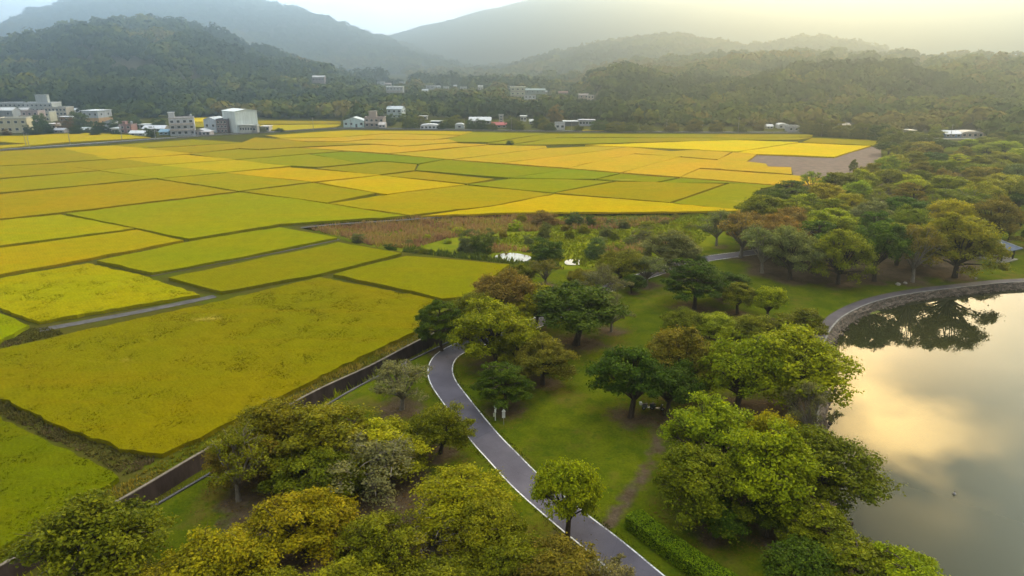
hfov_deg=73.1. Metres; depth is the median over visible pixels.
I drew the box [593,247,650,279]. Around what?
broadleaf tree
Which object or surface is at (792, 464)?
broadleaf tree
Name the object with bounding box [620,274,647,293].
broadleaf tree
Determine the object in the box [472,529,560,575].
broadleaf tree
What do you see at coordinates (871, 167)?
broadleaf tree
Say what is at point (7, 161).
rice field
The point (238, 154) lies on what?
rice field
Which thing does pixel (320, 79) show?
hill house
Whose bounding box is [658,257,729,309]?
broadleaf tree
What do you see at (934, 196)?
broadleaf tree
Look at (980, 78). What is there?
woodland
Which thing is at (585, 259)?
meadow grass
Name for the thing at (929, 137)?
broadleaf tree
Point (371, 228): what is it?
reeds
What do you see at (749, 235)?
broadleaf tree
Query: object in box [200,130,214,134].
cottage
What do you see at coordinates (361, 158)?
rice field
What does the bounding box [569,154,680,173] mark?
rice field
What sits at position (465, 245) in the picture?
shrub
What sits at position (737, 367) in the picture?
broadleaf tree
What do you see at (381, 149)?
rice field
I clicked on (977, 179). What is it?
broadleaf tree
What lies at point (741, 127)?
broadleaf tree
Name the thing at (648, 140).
rice field
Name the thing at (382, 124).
cottage
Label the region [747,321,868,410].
broadleaf tree
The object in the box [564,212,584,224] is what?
shrub
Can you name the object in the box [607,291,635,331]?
broadleaf tree
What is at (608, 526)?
verge grass
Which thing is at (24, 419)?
weeds
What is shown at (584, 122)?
row houses
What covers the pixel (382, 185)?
rice field
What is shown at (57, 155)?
rice field
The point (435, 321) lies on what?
broadleaf tree
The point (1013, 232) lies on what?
broadleaf tree
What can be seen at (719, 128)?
broadleaf tree
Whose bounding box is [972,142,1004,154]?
broadleaf tree
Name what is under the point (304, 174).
rice field
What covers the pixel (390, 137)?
rice field
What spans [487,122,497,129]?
broadleaf tree
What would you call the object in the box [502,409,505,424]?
signpost
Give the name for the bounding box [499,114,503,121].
tall house
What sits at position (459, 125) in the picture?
arched shed
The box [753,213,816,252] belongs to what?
broadleaf tree
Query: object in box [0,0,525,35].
sky
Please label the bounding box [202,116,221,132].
metal shed
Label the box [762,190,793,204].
broadleaf tree
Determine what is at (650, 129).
broadleaf tree
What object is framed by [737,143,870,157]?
rice field
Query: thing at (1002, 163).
broadleaf tree
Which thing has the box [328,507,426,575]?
broadleaf tree
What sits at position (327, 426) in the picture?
broadleaf tree
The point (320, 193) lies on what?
rice field
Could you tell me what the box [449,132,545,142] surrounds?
rice field
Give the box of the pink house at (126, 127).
[118,121,137,132]
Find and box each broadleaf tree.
[0,128,12,134]
[0,484,181,575]
[22,125,33,133]
[28,125,45,134]
[31,112,48,128]
[42,124,53,133]
[55,117,73,131]
[65,110,93,128]
[68,125,83,133]
[82,126,94,132]
[89,129,101,134]
[93,121,108,131]
[106,117,121,130]
[109,111,136,122]
[110,129,121,133]
[126,115,141,127]
[126,551,203,575]
[140,518,283,575]
[143,126,157,136]
[150,117,166,124]
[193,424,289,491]
[201,420,281,502]
[215,396,319,476]
[233,529,279,575]
[240,484,362,570]
[245,565,306,575]
[247,398,383,481]
[253,444,367,520]
[259,126,266,131]
[300,430,414,511]
[300,551,399,575]
[326,413,436,484]
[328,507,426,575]
[366,356,433,410]
[385,113,395,125]
[386,502,474,564]
[394,113,405,121]
[399,112,419,128]
[404,550,498,575]
[405,461,521,545]
[407,399,477,459]
[412,115,428,126]
[413,298,467,350]
[437,122,445,128]
[440,117,455,127]
[446,296,540,361]
[448,291,496,332]
[449,115,463,123]
[449,494,528,574]
[465,118,475,128]
[466,360,536,410]
[470,266,539,309]
[472,118,490,129]
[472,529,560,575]
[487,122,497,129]
[492,322,543,374]
[500,532,607,575]
[503,115,516,128]
[509,263,538,284]
[509,331,580,384]
[512,281,560,324]
[514,120,524,129]
[526,257,563,283]
[529,455,608,542]
[531,116,541,127]
[532,279,632,345]
[537,117,549,129]
[544,123,556,130]
[546,105,564,123]
[566,267,595,286]
[571,263,634,293]
[572,551,636,575]
[574,125,585,130]
[579,344,677,418]
[589,120,609,129]
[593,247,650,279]
[604,121,626,132]
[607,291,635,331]
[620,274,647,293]
[623,122,638,131]
[625,255,669,285]
[632,228,702,271]
[639,125,655,132]
[645,324,717,395]
[648,357,707,415]
[650,440,759,544]
[656,390,761,465]
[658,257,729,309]
[659,305,706,333]
[662,122,680,131]
[683,118,704,131]
[687,493,752,539]
[691,311,741,342]
[692,331,798,408]
[694,208,737,245]
[706,119,725,131]
[711,271,754,299]
[716,415,838,532]
[717,209,765,257]
[719,281,756,313]
[725,210,774,249]
[730,313,777,342]
[732,193,791,218]
[733,121,747,131]
[735,409,798,464]
[739,223,795,273]
[743,495,798,537]
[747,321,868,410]
[750,285,789,318]
[753,121,765,130]
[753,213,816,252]
[757,223,833,279]
[757,532,852,575]
[761,421,905,519]
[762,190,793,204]
[769,306,830,340]
[771,180,808,199]
[772,205,815,237]
[773,498,863,570]
[781,198,815,217]
[781,380,844,427]
[790,192,823,212]
[796,219,837,267]
[797,117,815,133]
[799,171,829,188]
[803,531,898,575]
[805,207,861,232]
[805,228,882,284]
[807,180,846,199]
[809,117,836,135]
[816,197,854,217]
[820,192,866,210]
[822,172,856,185]
[825,121,852,137]
[841,180,872,203]
[844,168,882,188]
[845,197,894,223]
[848,159,857,171]
[848,225,868,268]
[849,122,872,139]
[852,210,895,232]
[853,162,881,179]
[858,219,916,281]
[859,540,950,575]
[862,188,890,208]
[867,123,892,140]
[871,168,908,194]
[873,141,903,154]
[873,155,905,170]
[874,127,905,143]
[875,182,909,196]
[877,166,899,184]
[877,193,931,216]
[879,153,909,166]
[886,203,936,226]
[886,220,927,265]
[887,222,951,282]
[890,182,935,200]
[892,174,939,195]
[896,151,930,162]
[899,140,917,154]
[901,131,924,142]
[904,148,925,156]
[907,160,934,179]
[909,169,936,189]
[912,141,937,147]
[915,211,1013,278]
[918,133,943,145]
[920,144,944,152]
[922,150,949,160]
[925,173,972,196]
[925,193,944,217]
[925,198,982,219]
[926,159,959,174]
[926,188,964,200]
[927,124,948,137]
[932,168,963,184]
[934,139,959,148]
[944,187,994,201]
[948,154,970,174]
[949,151,966,161]
[954,195,1007,216]
[956,162,994,174]
[958,138,981,146]
[958,146,976,156]
[958,180,1008,201]
[959,166,1004,178]
[965,175,1006,192]
[967,155,992,164]
[971,194,1023,241]
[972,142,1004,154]
[975,136,1003,144]
[986,172,1023,192]
[987,151,1023,163]
[991,158,1016,172]
[996,141,1022,152]
[997,178,1023,197]
[1000,163,1023,179]
[1004,134,1023,143]
[1006,148,1023,163]
[1006,222,1019,240]
[1007,191,1023,206]
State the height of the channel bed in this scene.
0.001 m
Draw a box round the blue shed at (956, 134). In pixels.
[941,130,961,137]
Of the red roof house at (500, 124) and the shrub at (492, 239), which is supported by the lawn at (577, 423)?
the shrub at (492, 239)
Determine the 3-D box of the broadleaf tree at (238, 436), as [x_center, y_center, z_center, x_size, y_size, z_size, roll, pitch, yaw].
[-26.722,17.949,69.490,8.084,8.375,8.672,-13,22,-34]
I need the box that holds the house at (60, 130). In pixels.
[53,128,68,132]
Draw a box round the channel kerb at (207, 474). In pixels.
[41,341,448,575]
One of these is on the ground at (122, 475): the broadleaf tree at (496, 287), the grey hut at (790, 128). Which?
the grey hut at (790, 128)
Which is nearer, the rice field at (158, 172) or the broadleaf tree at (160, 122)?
the rice field at (158, 172)
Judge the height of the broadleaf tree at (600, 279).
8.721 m
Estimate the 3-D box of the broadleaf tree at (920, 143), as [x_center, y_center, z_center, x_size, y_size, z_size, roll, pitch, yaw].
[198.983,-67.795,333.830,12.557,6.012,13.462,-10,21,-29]
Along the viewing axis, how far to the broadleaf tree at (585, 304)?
105.27 m
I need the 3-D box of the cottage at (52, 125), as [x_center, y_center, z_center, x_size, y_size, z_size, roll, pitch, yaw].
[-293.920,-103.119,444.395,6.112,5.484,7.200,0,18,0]
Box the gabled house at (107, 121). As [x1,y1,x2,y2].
[103,120,118,130]
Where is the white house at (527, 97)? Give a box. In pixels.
[524,95,535,99]
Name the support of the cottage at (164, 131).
on the ground at (122, 475)
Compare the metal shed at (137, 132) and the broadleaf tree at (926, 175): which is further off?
the metal shed at (137, 132)
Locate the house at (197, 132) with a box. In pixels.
[195,128,209,134]
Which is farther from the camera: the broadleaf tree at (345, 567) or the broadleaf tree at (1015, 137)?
the broadleaf tree at (1015, 137)
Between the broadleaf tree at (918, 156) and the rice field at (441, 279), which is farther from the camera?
the broadleaf tree at (918, 156)
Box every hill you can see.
[1,0,424,74]
[1,39,428,119]
[387,0,1023,64]
[591,73,1000,137]
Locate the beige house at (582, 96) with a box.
[578,94,588,98]
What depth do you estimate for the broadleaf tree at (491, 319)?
98.33 m
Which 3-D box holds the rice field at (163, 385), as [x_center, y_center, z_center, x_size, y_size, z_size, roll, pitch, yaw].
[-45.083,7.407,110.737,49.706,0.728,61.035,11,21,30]
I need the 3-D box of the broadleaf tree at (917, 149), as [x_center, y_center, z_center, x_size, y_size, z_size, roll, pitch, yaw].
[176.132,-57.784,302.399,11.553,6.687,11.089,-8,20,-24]
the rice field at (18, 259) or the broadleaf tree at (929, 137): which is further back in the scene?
the broadleaf tree at (929, 137)
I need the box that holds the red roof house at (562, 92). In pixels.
[558,91,567,93]
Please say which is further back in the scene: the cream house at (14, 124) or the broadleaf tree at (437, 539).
the cream house at (14, 124)
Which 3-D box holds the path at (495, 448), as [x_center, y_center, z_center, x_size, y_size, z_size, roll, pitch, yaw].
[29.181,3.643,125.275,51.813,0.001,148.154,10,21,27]
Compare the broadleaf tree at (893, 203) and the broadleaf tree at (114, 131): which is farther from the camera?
the broadleaf tree at (114, 131)
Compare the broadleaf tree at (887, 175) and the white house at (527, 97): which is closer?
the broadleaf tree at (887, 175)
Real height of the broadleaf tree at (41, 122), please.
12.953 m
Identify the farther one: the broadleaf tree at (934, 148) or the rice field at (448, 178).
the broadleaf tree at (934, 148)
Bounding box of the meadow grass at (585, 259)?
[493,213,726,267]
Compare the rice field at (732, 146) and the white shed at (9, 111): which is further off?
the white shed at (9, 111)
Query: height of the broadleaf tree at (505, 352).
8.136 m
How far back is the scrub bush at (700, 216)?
193.88 m
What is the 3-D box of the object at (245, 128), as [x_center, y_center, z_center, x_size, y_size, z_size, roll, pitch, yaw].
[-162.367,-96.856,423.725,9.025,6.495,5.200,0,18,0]
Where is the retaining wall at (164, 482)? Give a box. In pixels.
[0,331,444,575]
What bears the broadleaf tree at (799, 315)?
on the lawn at (577, 423)
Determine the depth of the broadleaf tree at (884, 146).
322.14 m
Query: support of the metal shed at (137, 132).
on the ground at (122, 475)
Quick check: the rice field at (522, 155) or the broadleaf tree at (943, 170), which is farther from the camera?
the rice field at (522, 155)
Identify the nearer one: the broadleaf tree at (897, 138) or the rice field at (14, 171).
the rice field at (14, 171)
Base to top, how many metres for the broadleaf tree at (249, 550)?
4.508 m
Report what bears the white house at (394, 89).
on the hill at (134, 62)
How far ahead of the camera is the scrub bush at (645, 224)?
184.77 m
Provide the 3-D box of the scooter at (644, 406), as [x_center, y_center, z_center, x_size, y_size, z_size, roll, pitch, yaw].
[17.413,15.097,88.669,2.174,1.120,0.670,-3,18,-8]
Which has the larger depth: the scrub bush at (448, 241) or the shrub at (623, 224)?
the shrub at (623, 224)
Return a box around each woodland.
[0,0,510,73]
[0,13,550,117]
[0,74,1023,125]
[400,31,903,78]
[459,46,1023,136]
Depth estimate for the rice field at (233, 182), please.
249.53 m
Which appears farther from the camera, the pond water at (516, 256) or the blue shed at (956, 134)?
the blue shed at (956, 134)
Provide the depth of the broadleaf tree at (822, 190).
203.92 m
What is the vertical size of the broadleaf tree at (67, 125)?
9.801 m
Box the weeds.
[0,326,153,474]
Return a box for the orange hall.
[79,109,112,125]
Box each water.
[495,253,530,261]
[565,259,580,264]
[827,290,1023,575]
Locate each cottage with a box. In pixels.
[48,123,60,129]
[109,127,121,132]
[137,123,151,128]
[158,129,169,134]
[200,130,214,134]
[260,125,272,130]
[378,122,386,127]
[425,85,434,89]
[520,115,526,121]
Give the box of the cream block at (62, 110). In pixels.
[43,106,73,115]
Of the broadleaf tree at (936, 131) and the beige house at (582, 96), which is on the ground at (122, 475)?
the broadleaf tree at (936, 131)
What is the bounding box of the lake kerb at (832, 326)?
[817,281,1023,542]
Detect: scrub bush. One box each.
[442,238,452,243]
[452,227,464,233]
[498,230,507,238]
[508,219,523,230]
[516,212,526,221]
[522,234,534,243]
[560,224,571,230]
[577,223,590,233]
[595,236,608,243]
[605,218,617,223]
[614,240,625,248]
[621,236,638,244]
[639,221,655,228]
[684,222,694,228]
[697,214,705,219]
[704,222,713,231]
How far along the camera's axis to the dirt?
303.38 m
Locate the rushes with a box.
[402,245,563,269]
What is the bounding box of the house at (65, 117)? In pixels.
[59,116,76,122]
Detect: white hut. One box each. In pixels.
[555,122,564,129]
[765,124,773,128]
[775,123,788,128]
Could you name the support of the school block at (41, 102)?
on the hill at (134, 62)
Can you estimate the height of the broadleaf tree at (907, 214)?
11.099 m
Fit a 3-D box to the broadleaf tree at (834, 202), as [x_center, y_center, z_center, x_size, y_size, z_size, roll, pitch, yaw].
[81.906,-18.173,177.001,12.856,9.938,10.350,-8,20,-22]
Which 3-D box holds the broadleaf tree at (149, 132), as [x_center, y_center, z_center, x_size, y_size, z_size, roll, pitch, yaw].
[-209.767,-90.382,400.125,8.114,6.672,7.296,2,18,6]
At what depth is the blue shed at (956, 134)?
397.88 m
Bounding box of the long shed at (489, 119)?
[469,117,491,123]
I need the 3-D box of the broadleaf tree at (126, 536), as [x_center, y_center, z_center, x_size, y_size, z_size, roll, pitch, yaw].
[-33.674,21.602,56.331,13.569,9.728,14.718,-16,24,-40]
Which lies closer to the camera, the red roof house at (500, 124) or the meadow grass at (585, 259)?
the meadow grass at (585, 259)
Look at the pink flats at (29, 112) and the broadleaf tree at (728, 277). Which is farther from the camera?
the pink flats at (29, 112)
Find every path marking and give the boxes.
[427,249,755,567]
[452,254,755,575]
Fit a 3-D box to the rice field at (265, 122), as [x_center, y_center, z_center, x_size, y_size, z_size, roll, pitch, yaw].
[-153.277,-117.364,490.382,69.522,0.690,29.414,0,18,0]
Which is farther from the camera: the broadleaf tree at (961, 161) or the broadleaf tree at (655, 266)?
the broadleaf tree at (961, 161)
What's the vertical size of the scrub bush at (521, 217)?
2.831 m
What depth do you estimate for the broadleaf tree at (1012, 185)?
202.47 m
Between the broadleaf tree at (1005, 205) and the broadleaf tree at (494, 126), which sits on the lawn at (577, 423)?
the broadleaf tree at (1005, 205)
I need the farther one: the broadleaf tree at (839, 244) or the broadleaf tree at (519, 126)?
the broadleaf tree at (519, 126)
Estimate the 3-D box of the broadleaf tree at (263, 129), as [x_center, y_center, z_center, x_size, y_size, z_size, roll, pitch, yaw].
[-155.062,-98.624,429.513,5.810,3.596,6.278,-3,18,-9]
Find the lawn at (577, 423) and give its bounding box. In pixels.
[57,145,1023,575]
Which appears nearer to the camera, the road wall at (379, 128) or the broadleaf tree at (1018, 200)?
the broadleaf tree at (1018, 200)
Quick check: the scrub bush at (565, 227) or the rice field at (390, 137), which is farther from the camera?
the rice field at (390, 137)
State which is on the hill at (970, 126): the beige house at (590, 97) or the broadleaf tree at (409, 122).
the beige house at (590, 97)
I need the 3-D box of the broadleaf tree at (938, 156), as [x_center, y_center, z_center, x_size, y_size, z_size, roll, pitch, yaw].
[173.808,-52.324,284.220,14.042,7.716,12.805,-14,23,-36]
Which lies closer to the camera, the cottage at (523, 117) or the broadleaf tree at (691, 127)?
the broadleaf tree at (691, 127)
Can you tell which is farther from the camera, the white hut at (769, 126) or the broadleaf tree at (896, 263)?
the white hut at (769, 126)
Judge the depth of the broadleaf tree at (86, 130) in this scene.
420.31 m
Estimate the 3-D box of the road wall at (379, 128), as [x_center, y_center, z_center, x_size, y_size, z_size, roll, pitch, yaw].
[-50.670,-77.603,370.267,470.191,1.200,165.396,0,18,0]
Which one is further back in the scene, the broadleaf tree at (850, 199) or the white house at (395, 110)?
the white house at (395, 110)
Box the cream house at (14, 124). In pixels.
[0,116,32,132]
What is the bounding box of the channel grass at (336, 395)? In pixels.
[17,340,447,575]
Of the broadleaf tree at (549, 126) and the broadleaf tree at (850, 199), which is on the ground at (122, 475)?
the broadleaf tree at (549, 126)
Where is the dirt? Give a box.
[748,147,881,177]
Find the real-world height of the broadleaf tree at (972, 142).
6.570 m
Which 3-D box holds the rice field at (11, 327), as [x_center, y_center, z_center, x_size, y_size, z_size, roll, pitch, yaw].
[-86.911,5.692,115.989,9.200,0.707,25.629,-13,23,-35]
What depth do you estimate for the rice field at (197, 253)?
158.75 m
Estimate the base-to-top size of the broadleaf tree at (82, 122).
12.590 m
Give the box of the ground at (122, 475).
[0,75,974,562]
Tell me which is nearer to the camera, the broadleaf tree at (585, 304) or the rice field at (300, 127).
the broadleaf tree at (585, 304)
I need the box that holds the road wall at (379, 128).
[0,128,805,150]
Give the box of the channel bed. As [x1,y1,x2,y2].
[23,341,444,575]
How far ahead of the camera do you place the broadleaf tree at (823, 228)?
147.48 m
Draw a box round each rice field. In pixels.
[0,133,150,148]
[0,148,107,163]
[0,156,50,165]
[0,164,97,178]
[0,171,156,193]
[0,179,235,219]
[0,214,133,247]
[0,229,183,276]
[0,263,199,323]
[0,277,433,457]
[0,313,29,343]
[0,416,119,552]
[52,159,166,169]
[65,192,405,240]
[66,145,192,159]
[97,227,336,274]
[98,165,226,179]
[114,139,241,147]
[127,155,232,164]
[147,137,369,152]
[159,173,310,191]
[162,160,290,172]
[168,242,401,294]
[190,148,342,159]
[194,118,204,121]
[195,122,203,127]
[228,167,378,182]
[241,154,358,167]
[243,183,374,203]
[258,120,340,124]
[259,124,340,130]
[266,130,470,137]
[276,134,455,141]
[305,139,457,145]
[307,143,488,153]
[311,151,443,164]
[317,162,416,174]
[318,175,464,194]
[329,185,552,216]
[333,256,509,300]
[382,171,493,184]
[390,145,546,159]
[416,160,565,178]
[422,194,739,217]
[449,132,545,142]
[454,146,623,163]
[468,179,611,193]
[486,134,630,144]
[502,147,664,168]
[509,169,618,179]
[514,138,638,145]
[555,181,723,202]
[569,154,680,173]
[585,140,797,152]
[597,174,675,181]
[623,157,720,177]
[625,134,717,137]
[625,137,811,143]
[636,150,730,159]
[664,178,774,189]
[674,183,760,208]
[681,169,820,185]
[712,134,812,137]
[718,152,791,174]
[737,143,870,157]
[802,138,877,146]
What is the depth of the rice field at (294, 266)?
145.15 m
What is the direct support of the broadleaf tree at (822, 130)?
on the ground at (122, 475)
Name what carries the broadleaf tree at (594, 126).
on the ground at (122, 475)
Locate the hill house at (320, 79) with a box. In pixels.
[312,75,325,83]
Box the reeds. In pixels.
[308,210,674,253]
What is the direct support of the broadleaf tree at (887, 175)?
on the lawn at (577, 423)
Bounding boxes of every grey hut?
[251,124,259,132]
[785,125,798,131]
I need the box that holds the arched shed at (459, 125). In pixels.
[455,123,463,128]
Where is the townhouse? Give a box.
[215,118,229,132]
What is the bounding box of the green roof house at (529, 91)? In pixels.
[525,88,545,94]
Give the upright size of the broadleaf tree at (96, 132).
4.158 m
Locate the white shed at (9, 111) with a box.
[0,107,20,116]
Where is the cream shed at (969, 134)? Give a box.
[959,130,983,137]
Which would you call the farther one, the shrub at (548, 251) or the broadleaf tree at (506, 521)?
the shrub at (548, 251)
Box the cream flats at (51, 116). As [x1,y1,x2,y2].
[45,111,57,121]
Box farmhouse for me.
[364,111,385,126]
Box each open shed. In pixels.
[430,120,442,123]
[562,120,578,125]
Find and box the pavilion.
[977,240,1022,262]
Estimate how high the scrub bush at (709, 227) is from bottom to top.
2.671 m
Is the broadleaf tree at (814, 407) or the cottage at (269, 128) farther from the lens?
the cottage at (269, 128)
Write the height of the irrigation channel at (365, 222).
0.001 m
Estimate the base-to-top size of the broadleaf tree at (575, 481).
9.233 m
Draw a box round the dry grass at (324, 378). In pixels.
[0,327,434,559]
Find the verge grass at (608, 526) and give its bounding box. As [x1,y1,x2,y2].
[424,293,669,575]
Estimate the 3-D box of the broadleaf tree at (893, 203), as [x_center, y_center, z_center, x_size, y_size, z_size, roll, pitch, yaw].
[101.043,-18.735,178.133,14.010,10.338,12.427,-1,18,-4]
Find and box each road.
[0,128,709,149]
[925,138,973,138]
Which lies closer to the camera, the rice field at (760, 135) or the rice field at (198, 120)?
the rice field at (760, 135)
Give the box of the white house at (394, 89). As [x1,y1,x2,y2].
[385,86,403,92]
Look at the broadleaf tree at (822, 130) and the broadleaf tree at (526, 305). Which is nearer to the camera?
the broadleaf tree at (526, 305)
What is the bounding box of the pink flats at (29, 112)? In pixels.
[20,110,46,121]
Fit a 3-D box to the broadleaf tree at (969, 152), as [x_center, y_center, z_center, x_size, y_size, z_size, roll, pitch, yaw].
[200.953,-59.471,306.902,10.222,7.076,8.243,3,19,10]
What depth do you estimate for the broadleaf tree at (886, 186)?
207.98 m
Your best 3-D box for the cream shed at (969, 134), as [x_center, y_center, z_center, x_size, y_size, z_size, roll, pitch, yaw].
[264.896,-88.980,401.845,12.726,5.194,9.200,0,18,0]
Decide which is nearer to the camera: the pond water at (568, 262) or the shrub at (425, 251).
the pond water at (568, 262)
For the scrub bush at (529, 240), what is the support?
on the lawn at (577, 423)
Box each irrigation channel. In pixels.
[40,295,215,331]
[151,239,339,275]
[301,217,439,227]
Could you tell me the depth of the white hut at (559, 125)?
441.25 m
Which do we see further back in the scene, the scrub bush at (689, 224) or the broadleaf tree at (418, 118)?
the broadleaf tree at (418, 118)
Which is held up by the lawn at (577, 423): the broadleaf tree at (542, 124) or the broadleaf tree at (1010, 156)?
the broadleaf tree at (1010, 156)
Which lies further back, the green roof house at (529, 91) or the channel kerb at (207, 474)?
the green roof house at (529, 91)
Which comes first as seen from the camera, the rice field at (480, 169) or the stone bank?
the stone bank
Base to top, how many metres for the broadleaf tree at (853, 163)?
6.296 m
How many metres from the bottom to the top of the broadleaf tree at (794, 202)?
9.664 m
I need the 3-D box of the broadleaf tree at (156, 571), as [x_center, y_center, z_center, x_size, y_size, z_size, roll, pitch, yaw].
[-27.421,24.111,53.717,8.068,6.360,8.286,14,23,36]
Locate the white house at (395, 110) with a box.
[386,106,404,118]
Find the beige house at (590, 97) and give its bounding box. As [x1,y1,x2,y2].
[587,95,593,99]
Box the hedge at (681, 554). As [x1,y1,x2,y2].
[624,509,737,575]
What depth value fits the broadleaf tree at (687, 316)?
109.50 m
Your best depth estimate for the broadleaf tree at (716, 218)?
164.68 m
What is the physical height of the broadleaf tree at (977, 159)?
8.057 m
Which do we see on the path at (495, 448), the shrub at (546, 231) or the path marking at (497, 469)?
the path marking at (497, 469)
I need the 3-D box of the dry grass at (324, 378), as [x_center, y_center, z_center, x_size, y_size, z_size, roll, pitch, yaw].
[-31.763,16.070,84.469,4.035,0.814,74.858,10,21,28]
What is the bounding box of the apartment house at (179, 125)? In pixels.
[167,112,195,135]
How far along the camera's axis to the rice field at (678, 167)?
282.11 m
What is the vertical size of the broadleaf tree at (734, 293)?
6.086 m
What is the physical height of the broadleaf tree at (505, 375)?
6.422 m
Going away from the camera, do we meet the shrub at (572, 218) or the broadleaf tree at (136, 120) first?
the shrub at (572, 218)
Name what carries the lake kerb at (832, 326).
on the ground at (122, 475)
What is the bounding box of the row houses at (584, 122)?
[578,119,594,125]
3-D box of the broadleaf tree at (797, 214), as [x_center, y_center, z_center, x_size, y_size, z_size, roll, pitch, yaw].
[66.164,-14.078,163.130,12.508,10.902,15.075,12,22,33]
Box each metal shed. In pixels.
[128,130,145,135]
[141,125,169,131]
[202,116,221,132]
[343,116,364,126]
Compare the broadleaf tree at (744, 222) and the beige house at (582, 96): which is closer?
the broadleaf tree at (744, 222)
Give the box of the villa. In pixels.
[510,87,524,97]
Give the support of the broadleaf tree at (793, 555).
on the lawn at (577, 423)
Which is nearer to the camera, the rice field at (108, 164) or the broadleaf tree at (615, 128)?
the rice field at (108, 164)
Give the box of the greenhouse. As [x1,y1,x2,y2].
[420,123,438,128]
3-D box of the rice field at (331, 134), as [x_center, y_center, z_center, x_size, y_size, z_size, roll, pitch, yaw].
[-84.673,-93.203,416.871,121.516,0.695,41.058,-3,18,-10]
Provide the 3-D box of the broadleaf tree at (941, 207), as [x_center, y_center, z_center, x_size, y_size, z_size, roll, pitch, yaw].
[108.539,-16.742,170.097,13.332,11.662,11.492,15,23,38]
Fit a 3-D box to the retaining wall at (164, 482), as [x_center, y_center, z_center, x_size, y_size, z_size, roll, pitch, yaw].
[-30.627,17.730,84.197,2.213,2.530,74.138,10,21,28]
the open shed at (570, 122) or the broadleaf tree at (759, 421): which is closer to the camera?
the broadleaf tree at (759, 421)
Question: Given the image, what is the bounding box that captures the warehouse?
[221,108,257,132]
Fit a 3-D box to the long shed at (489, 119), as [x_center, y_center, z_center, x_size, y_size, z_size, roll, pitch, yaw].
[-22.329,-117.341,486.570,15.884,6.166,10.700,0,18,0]
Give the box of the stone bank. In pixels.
[819,282,1023,536]
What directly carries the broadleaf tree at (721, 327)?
on the lawn at (577, 423)
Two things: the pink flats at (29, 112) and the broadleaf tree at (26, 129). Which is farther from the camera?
the pink flats at (29, 112)
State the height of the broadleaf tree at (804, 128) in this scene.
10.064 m
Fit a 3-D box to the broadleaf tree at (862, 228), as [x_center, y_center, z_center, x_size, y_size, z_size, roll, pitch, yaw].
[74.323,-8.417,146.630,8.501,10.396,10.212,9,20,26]
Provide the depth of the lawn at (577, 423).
88.07 m
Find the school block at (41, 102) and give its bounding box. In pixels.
[0,95,61,109]
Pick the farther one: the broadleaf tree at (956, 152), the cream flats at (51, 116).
the cream flats at (51, 116)
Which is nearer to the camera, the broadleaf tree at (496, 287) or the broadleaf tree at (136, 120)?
the broadleaf tree at (496, 287)
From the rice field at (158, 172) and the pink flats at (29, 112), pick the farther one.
the pink flats at (29, 112)
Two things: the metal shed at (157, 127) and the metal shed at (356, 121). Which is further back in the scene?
the metal shed at (356, 121)
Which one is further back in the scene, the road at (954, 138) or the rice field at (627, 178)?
the road at (954, 138)
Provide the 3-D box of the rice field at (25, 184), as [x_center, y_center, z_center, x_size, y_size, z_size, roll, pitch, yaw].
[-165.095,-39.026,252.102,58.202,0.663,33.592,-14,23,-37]
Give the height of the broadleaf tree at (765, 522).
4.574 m
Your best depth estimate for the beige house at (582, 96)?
715.41 m
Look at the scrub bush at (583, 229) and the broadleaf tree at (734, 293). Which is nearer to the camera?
the broadleaf tree at (734, 293)
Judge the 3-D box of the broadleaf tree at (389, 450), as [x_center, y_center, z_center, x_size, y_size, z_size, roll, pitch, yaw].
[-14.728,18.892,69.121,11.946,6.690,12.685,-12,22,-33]
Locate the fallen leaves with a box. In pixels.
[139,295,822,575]
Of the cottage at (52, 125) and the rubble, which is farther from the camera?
the cottage at (52, 125)
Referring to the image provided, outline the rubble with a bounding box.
[826,288,1023,538]
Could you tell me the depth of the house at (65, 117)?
491.73 m
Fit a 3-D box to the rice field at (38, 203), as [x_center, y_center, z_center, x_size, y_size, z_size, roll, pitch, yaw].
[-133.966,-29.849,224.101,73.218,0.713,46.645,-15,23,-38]
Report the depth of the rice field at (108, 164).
290.40 m
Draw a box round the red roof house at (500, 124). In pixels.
[491,122,506,127]
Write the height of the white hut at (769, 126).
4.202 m
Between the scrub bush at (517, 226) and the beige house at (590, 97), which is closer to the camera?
the scrub bush at (517, 226)
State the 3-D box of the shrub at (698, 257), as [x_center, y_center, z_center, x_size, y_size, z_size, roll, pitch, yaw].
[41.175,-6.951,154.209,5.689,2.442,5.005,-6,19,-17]
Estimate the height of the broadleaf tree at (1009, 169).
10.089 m
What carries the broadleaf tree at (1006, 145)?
on the lawn at (577, 423)
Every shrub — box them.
[351,233,364,243]
[382,243,398,250]
[413,247,429,254]
[456,229,483,253]
[470,234,493,254]
[481,227,497,245]
[527,236,564,261]
[528,209,560,226]
[535,221,551,238]
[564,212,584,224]
[564,231,574,239]
[583,238,610,259]
[584,214,596,225]
[598,224,613,237]
[610,229,620,239]
[616,219,629,228]
[629,226,653,242]
[689,254,707,261]
[753,188,775,194]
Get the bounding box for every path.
[427,250,757,575]
[814,278,1023,397]

